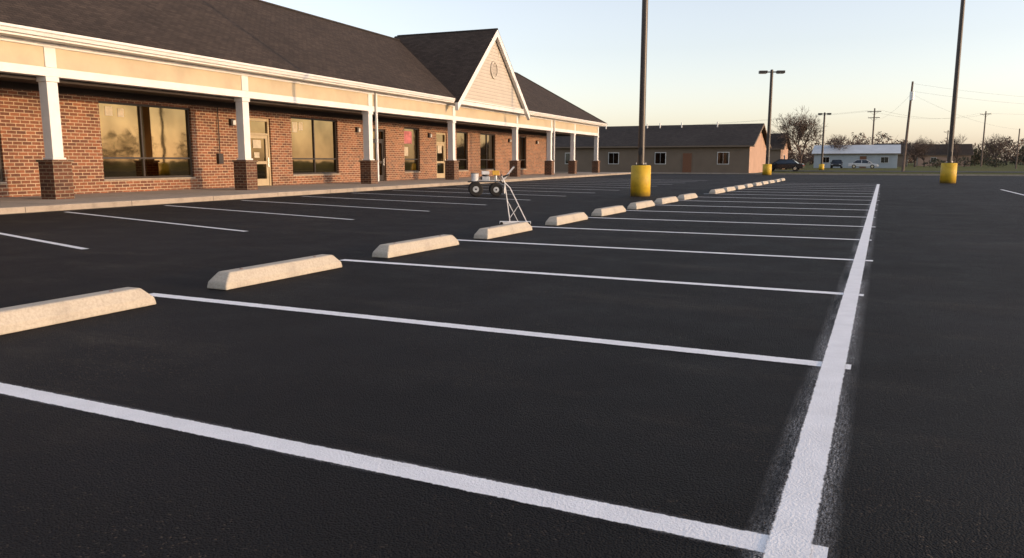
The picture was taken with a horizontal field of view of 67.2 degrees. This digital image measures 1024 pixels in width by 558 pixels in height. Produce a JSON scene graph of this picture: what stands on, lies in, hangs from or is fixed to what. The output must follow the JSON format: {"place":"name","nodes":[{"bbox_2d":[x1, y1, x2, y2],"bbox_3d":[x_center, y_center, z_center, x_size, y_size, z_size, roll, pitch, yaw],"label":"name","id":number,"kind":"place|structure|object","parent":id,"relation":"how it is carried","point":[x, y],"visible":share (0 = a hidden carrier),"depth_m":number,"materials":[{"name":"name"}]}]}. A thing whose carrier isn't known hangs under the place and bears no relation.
{"place":"outdoors","nodes":[
{"label":"outdoors","id":0,"kind":"place"},
{"bbox_2d":[0,73,593,136],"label":"porch ceiling","id":1,"kind":"structure","parent":0,"point":[19,82],"depth_m":29.11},
{"bbox_2d":[0,172,627,207],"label":"sidewalk","id":2,"kind":"structure","parent":0,"point":[79,198],"depth_m":27.06,"materials":[{"name":"concrete"}]},
{"bbox_2d":[38,162,599,198],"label":"brick pedestals","id":3,"kind":"object","parent":2,"relation":"on","point":[56,180],"visible":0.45,"depth_m":28.49,"materials":[{"name":"brown brick"}]},
{"bbox_2d":[36,160,576,161],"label":"pedestal caps","id":4,"kind":"object","parent":3,"relation":"on","point":[257,161],"visible":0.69,"depth_m":28.50,"materials":[{"name":"concrete"}]},
{"bbox_2d":[36,76,598,160],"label":"white posts","id":5,"kind":"object","parent":4,"relation":"on","point":[50,116],"visible":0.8,"depth_m":28.32,"materials":[{"name":"paint"}]},
{"bbox_2d":[0,174,1023,557],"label":"parking lot asphalt","id":6,"kind":"structure","parent":0,"point":[926,456],"depth_m":4.43,"materials":[{"name":"black asphalt"}]},
{"bbox_2d":[0,287,155,334],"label":"wheel stop","id":7,"kind":"object","parent":6,"relation":"on","point":[18,318],"visible":1,"depth_m":5.85,"materials":[{"name":"concrete"}]},
{"bbox_2d":[0,88,546,197],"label":"brick walls","id":8,"kind":"structure","parent":6,"relation":"on","point":[21,142],"depth_m":30.00,"materials":[{"name":"brown brick"}]},
{"bbox_2d":[0,101,524,183],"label":"window frames","id":9,"kind":"structure","parent":8,"relation":"attached to","point":[145,177],"depth_m":29.16,"materials":[{"name":"black metal"}]},
{"bbox_2d":[98,103,523,178],"bbox_3d":[-10.827,-5.600,32.803,0.020,2.660,62.460,4,9,22],"label":"window glass","id":10,"kind":"object","parent":9,"relation":"in","point":[165,132],"visible":0.77,"depth_m":28.72,"materials":[{"name":"clear glass"}]},
{"bbox_2d":[105,106,441,157],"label":"window notices","id":11,"kind":"object","parent":10,"relation":"attached to","point":[257,143],"depth_m":34.93,"materials":[{"name":"red paper"}]},
{"bbox_2d":[0,35,598,136],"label":"porch beam and frieze","id":12,"kind":"structure","parent":8,"relation":"on","point":[20,56],"depth_m":27.00,"materials":[{"name":"beige paint"}]},
{"bbox_2d":[0,22,607,125],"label":"soffit and gutter","id":13,"kind":"structure","parent":12,"relation":"on","point":[32,33],"depth_m":25.56,"materials":[{"name":"white paint"}]},
{"bbox_2d":[0,0,603,122],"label":"shingle roof","id":14,"kind":"structure","parent":13,"relation":"on","point":[254,32],"depth_m":31.34,"materials":[{"name":"brown"}]},
{"bbox_2d":[254,0,606,123],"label":"ridge caps","id":15,"kind":"object","parent":14,"relation":"on","point":[283,7],"visible":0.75,"depth_m":47.13,"materials":[{"name":"brown"}]},
{"bbox_2d":[394,30,529,112],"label":"gable roof","id":16,"kind":"structure","parent":14,"relation":"on","point":[450,62],"depth_m":46.39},
{"bbox_2d":[374,92,554,180],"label":"downspouts","id":17,"kind":"object","parent":12,"relation":"attached to","point":[376,130],"visible":1,"depth_m":36.45,"materials":[{"name":"white paint"}]},
{"bbox_2d":[464,40,522,108],"bbox_3d":[-1.275,-12.908,47.519,0.320,4.320,10.200,4,9,22],"label":"gable siding","id":18,"kind":"object","parent":12,"relation":"on","point":[485,87],"visible":0.73,"depth_m":47.66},
{"bbox_2d":[450,30,529,119],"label":"gable trim","id":19,"kind":"structure","parent":18,"relation":"attached to","point":[497,38],"depth_m":47.67,"materials":[{"name":"white wood"}]},
{"bbox_2d":[490,61,497,78],"bbox_3d":[-1.090,-12.867,47.449,0.080,1.080,1.080,4,9,22],"label":"gable vent","id":20,"kind":"object","parent":18,"relation":"attached to","point":[493,63],"visible":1,"depth_m":47.42,"materials":[{"name":"beige plastic"}]},
{"bbox_2d":[249,118,445,185],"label":"shop doors","id":21,"kind":"structure","parent":8,"relation":"attached to","point":[267,180],"depth_m":33.50,"materials":[{"name":"beige paint"}]},
{"bbox_2d":[216,107,538,163],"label":"wall fixtures","id":22,"kind":"object","parent":8,"relation":"attached to","point":[219,155],"depth_m":30.59,"materials":[{"name":"black metal"}]},
{"bbox_2d":[207,254,341,289],"bbox_3d":[-2.420,-0.100,8.056,0.256,0.159,1.754,4,10,25],"label":"wheel stop","id":23,"kind":"object","parent":6,"relation":"on","point":[244,276],"visible":1,"depth_m":7.80,"materials":[{"name":"concrete"}]},
{"bbox_2d":[0,172,630,214],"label":"sidewalk kerb","id":24,"kind":"structure","parent":6,"relation":"on","point":[45,208],"depth_m":23.76,"materials":[{"name":"concrete"}]},
{"bbox_2d":[0,178,703,248],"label":"parking lines","id":25,"kind":"object","parent":6,"relation":"on","point":[66,245],"visible":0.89,"depth_m":17.17,"materials":[{"name":"paint"}]},
{"bbox_2d":[372,234,458,257],"bbox_3d":[-1.266,-0.462,10.426,0.257,0.159,1.754,4,10,26],"label":"wheel stop","id":26,"kind":"object","parent":6,"relation":"on","point":[396,249],"visible":1,"depth_m":10.16,"materials":[{"name":"concrete"}]},
{"bbox_2d":[0,183,879,557],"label":"stall lines","id":27,"kind":"object","parent":6,"relation":"on","point":[694,529],"visible":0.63,"depth_m":3.31,"materials":[{"name":"paint"}]},
{"bbox_2d":[467,166,514,196],"bbox_3d":[-0.724,-3.394,26.718,1.634,1.035,0.760,-1,9,-4],"label":"line striping machine","id":28,"kind":"object","parent":6,"relation":"on","point":[475,187],"visible":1,"depth_m":26.50,"materials":[{"name":"metal"}]},
{"bbox_2d":[474,222,531,238],"bbox_3d":[-0.121,-0.820,12.767,0.256,0.159,1.754,4,10,25],"label":"wheel stop","id":29,"kind":"object","parent":6,"relation":"on","point":[499,230],"visible":1,"depth_m":12.46,"materials":[{"name":"concrete"}]},
{"bbox_2d":[499,174,530,224],"bbox_3d":[0.061,-1.520,14.701,0.600,0.962,0.340,0,9,0],"label":"line marking frame","id":30,"kind":"object","parent":6,"relation":"on","point":[505,222],"visible":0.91,"depth_m":14.67,"materials":[{"name":"white paint"}]},
{"bbox_2d":[545,212,587,225],"bbox_3d":[1.104,-1.208,15.310,0.257,0.159,1.754,4,10,24],"label":"wheel stop","id":31,"kind":"object","parent":6,"relation":"on","point":[565,218],"visible":1,"depth_m":14.97,"materials":[{"name":"concrete"}]},
{"bbox_2d":[591,205,625,215],"bbox_3d":[2.240,-1.579,17.731,0.257,0.159,1.754,4,10,25],"label":"wheel stop","id":32,"kind":"object","parent":6,"relation":"on","point":[610,210],"visible":1,"depth_m":17.40,"materials":[{"name":"concrete"}]},
{"bbox_2d":[630,0,650,196],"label":"parking lot light pole","id":33,"kind":"object","parent":6,"relation":"on","point":[640,178],"visible":0.92,"depth_m":26.32,"materials":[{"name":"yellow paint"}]},
{"bbox_2d":[627,200,654,208],"bbox_3d":[3.387,-1.948,20.148,0.256,0.159,1.754,4,10,25],"label":"wheel stop","id":34,"kind":"object","parent":6,"relation":"on","point":[643,204],"visible":1,"depth_m":19.77,"materials":[{"name":"concrete"}]},
{"bbox_2d":[654,196,677,203],"bbox_3d":[4.504,-2.303,22.468,0.256,0.159,1.754,4,10,26],"label":"wheel stop","id":35,"kind":"object","parent":6,"relation":"on","point":[666,200],"visible":0.97,"depth_m":22.08,"materials":[{"name":"concrete"}]},
{"bbox_2d":[677,193,697,199],"bbox_3d":[5.653,-2.663,24.829,0.257,0.159,1.754,4,10,26],"label":"wheel stop","id":36,"kind":"object","parent":6,"relation":"on","point":[687,196],"visible":0.96,"depth_m":24.41,"materials":[{"name":"concrete"}]},
{"bbox_2d":[709,188,724,193],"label":"wheel stop","id":37,"kind":"object","parent":6,"relation":"on","point":[717,191],"visible":0.99,"depth_m":28.73,"materials":[{"name":"concrete"}]},
{"bbox_2d":[724,186,735,191],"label":"wheel stop","id":38,"kind":"object","parent":6,"relation":"on","point":[731,188],"visible":0.89,"depth_m":31.08,"materials":[{"name":"concrete"}]},
{"bbox_2d":[734,185,744,189],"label":"wheel stop","id":39,"kind":"object","parent":6,"relation":"on","point":[737,187],"visible":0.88,"depth_m":33.35,"materials":[{"name":"concrete"}]},
{"bbox_2d":[744,183,752,187],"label":"wheel stop","id":40,"kind":"object","parent":6,"relation":"on","point":[748,185],"visible":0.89,"depth_m":35.41,"materials":[{"name":"concrete"}]},
{"bbox_2d":[752,182,761,185],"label":"wheel stop","id":41,"kind":"object","parent":6,"relation":"on","point":[757,183],"visible":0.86,"depth_m":37.85,"materials":[{"name":"concrete"}]},
{"bbox_2d":[758,69,784,174],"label":"parking lot light pole","id":42,"kind":"object","parent":6,"relation":"on","point":[767,168],"visible":0.99,"depth_m":66.84,"materials":[{"name":"metal"}]},
{"bbox_2d":[763,184,879,557],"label":"long boundary line","id":43,"kind":"object","parent":6,"relation":"on","point":[794,523],"visible":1,"depth_m":3.32,"materials":[{"name":"paint"}]},
{"bbox_2d":[939,0,964,182],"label":"parking lot light pole","id":44,"kind":"object","parent":6,"relation":"on","point":[948,172],"visible":0.87,"depth_m":42.15,"materials":[{"name":"metal"}]},
{"bbox_2d":[262,0,1023,159],"label":"sky","id":45,"kind":"structure","parent":0,"point":[705,58],"materials":[{"name":"blue"}]},
{"bbox_2d":[769,143,787,163],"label":"walls","id":46,"kind":"structure","parent":0,"point":[775,155],"depth_m":120.87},
{"bbox_2d":[770,133,790,149],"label":"roof","id":47,"kind":"structure","parent":46,"relation":"on","point":[775,143],"depth_m":122.21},
{"bbox_2d":[769,139,791,160],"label":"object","id":48,"kind":"structure","parent":46,"relation":"attached to","point":[780,149],"depth_m":120.59,"materials":[{"name":"white paint"}]},
{"bbox_2d":[759,161,1023,174],"bbox_3d":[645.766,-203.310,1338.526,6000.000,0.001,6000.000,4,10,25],"label":"grass ground","id":49,"kind":"structure","parent":0,"point":[1009,166],"depth_m":118.13,"materials":[{"name":"green plant"}]},
{"bbox_2d":[552,131,765,172],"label":"walls","id":50,"kind":"structure","parent":49,"relation":"on","point":[744,159],"depth_m":83.85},
{"bbox_2d":[552,123,766,146],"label":"roof","id":51,"kind":"structure","parent":50,"relation":"on","point":[705,135],"depth_m":85.68,"materials":[{"name":"grey"}]},
{"bbox_2d":[605,122,717,128],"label":"roof vents","id":52,"kind":"object","parent":51,"relation":"on","point":[660,125],"visible":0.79,"depth_m":88.60,"materials":[{"name":"grey metal"}]},
{"bbox_2d":[552,124,770,172],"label":"building trim","id":53,"kind":"structure","parent":50,"relation":"attached to","point":[687,157],"depth_m":82.79,"materials":[{"name":"white paint"}]},
{"bbox_2d":[771,106,826,163],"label":"bare tree","id":54,"kind":"object","parent":49,"relation":"on","point":[801,128],"visible":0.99,"depth_m":119.54,"materials":[{"name":"brown plant"}]},
{"bbox_2d":[818,112,830,169],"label":"parking lot light pole","id":55,"kind":"object","parent":49,"relation":"on","point":[821,166],"visible":1,"depth_m":108.15,"materials":[{"name":"metal"}]},
{"bbox_2d":[830,160,842,167],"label":"parked car","id":56,"kind":"object","parent":49,"relation":"on","point":[836,163],"visible":0.98,"depth_m":134.88,"materials":[{"name":"black paint"}]},
{"bbox_2d":[651,172,1023,175],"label":"kerb","id":57,"kind":"structure","parent":49,"relation":"on","point":[837,174],"depth_m":68.06,"materials":[{"name":"concrete"}]},
{"bbox_2d":[827,135,852,149],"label":"bare tree","id":58,"kind":"object","parent":49,"relation":"on","point":[836,143],"visible":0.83,"depth_m":146.59,"materials":[{"name":"brown plant"}]},
{"bbox_2d":[813,154,897,167],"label":"walls","id":59,"kind":"structure","parent":49,"relation":"on","point":[846,159],"depth_m":142.98,"materials":[{"name":"blue metal"}]},
{"bbox_2d":[812,145,900,153],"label":"roof","id":60,"kind":"structure","parent":59,"relation":"on","point":[850,149],"depth_m":144.38,"materials":[{"name":"metal"}]},
{"bbox_2d":[823,153,900,167],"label":"building trim","id":61,"kind":"structure","parent":59,"relation":"attached to","point":[883,159],"depth_m":141.80,"materials":[{"name":"white paint"}]},
{"bbox_2d":[852,140,870,144],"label":"bare tree","id":62,"kind":"object","parent":49,"relation":"on","point":[860,143],"visible":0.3,"depth_m":187.05,"materials":[{"name":"brown plant"}]},
{"bbox_2d":[848,160,877,167],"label":"parked car","id":63,"kind":"object","parent":49,"relation":"on","point":[860,163],"visible":1,"depth_m":131.89,"materials":[{"name":"white paint"}]},
{"bbox_2d":[868,108,880,144],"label":"utility pole","id":64,"kind":"object","parent":49,"relation":"on","point":[874,117],"visible":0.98,"depth_m":156.91,"materials":[{"name":"brown wood"}]},
{"bbox_2d":[774,156,1023,169],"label":"roadside shrubs","id":65,"kind":"object","parent":49,"relation":"on","point":[992,163],"visible":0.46,"depth_m":157.99,"materials":[{"name":"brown plant"}]},
{"bbox_2d":[897,155,907,166],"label":"walls","id":66,"kind":"structure","parent":49,"relation":"on","point":[899,160],"depth_m":181.38,"materials":[{"name":"white paint"}]},
{"bbox_2d":[874,143,909,153],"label":"roof","id":67,"kind":"structure","parent":66,"relation":"on","point":[894,144],"depth_m":184.86,"materials":[{"name":"grey metal"}]},
{"bbox_2d":[788,131,1023,164],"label":"distant tree line","id":68,"kind":"object","parent":49,"relation":"on","point":[1004,153],"visible":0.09,"depth_m":257.52,"materials":[{"name":"brown plant"}]},
{"bbox_2d":[901,81,914,170],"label":"utility pole","id":69,"kind":"object","parent":49,"relation":"on","point":[911,97],"visible":0.89,"depth_m":93.12,"materials":[{"name":"brown wood"}]},
{"bbox_2d":[697,84,1021,128],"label":"overhead wires","id":70,"kind":"object","parent":69,"relation":"attached to","point":[906,115],"visible":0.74,"depth_m":159.50,"materials":[{"name":"black metal"}]},
{"bbox_2d":[901,142,930,166],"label":"bare tree","id":71,"kind":"object","parent":49,"relation":"on","point":[914,152],"visible":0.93,"depth_m":164.88,"materials":[{"name":"brown plant"}]},
{"bbox_2d":[910,135,939,166],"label":"bare tree","id":72,"kind":"object","parent":49,"relation":"on","point":[924,143],"visible":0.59,"depth_m":167.16,"materials":[{"name":"brown plant"}]},
{"bbox_2d":[916,155,970,165],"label":"walls","id":73,"kind":"structure","parent":49,"relation":"on","point":[919,161],"depth_m":199.38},
{"bbox_2d":[921,144,973,154],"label":"roof","id":74,"kind":"structure","parent":73,"relation":"on","point":[966,149],"depth_m":199.94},
{"bbox_2d":[942,136,967,165],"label":"bare tree","id":75,"kind":"object","parent":49,"relation":"on","point":[955,147],"visible":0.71,"depth_m":197.00,"materials":[{"name":"brown plant"}]},
{"bbox_2d":[913,139,1023,165],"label":"distant evergreen trees","id":76,"kind":"object","parent":49,"relation":"on","point":[975,155],"visible":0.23,"depth_m":218.46,"materials":[{"name":"green plant"}]},
{"bbox_2d":[980,111,991,165],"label":"utility pole","id":77,"kind":"object","parent":49,"relation":"on","point":[983,138],"visible":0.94,"depth_m":186.85,"materials":[{"name":"brown wood"}]},
{"bbox_2d":[982,133,1011,166],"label":"bare tree","id":78,"kind":"object","parent":49,"relation":"on","point":[997,144],"visible":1,"depth_m":172.63,"materials":[{"name":"brown plant"}]},
{"bbox_2d":[1015,129,1019,168],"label":"utility pole","id":79,"kind":"object","parent":49,"relation":"on","point":[1017,150],"visible":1,"depth_m":128.18,"materials":[{"name":"brown wood"}]},
{"bbox_2d":[774,170,1023,172],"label":"road","id":80,"kind":"structure","parent":0,"point":[905,171],"depth_m":92.21,"materials":[{"name":"grey asphalt"}]},
{"bbox_2d":[772,159,804,170],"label":"parked car","id":81,"kind":"object","parent":80,"relation":"on","point":[793,164],"visible":0.84,"depth_m":95.85,"materials":[{"name":"black paint"}]}
]}

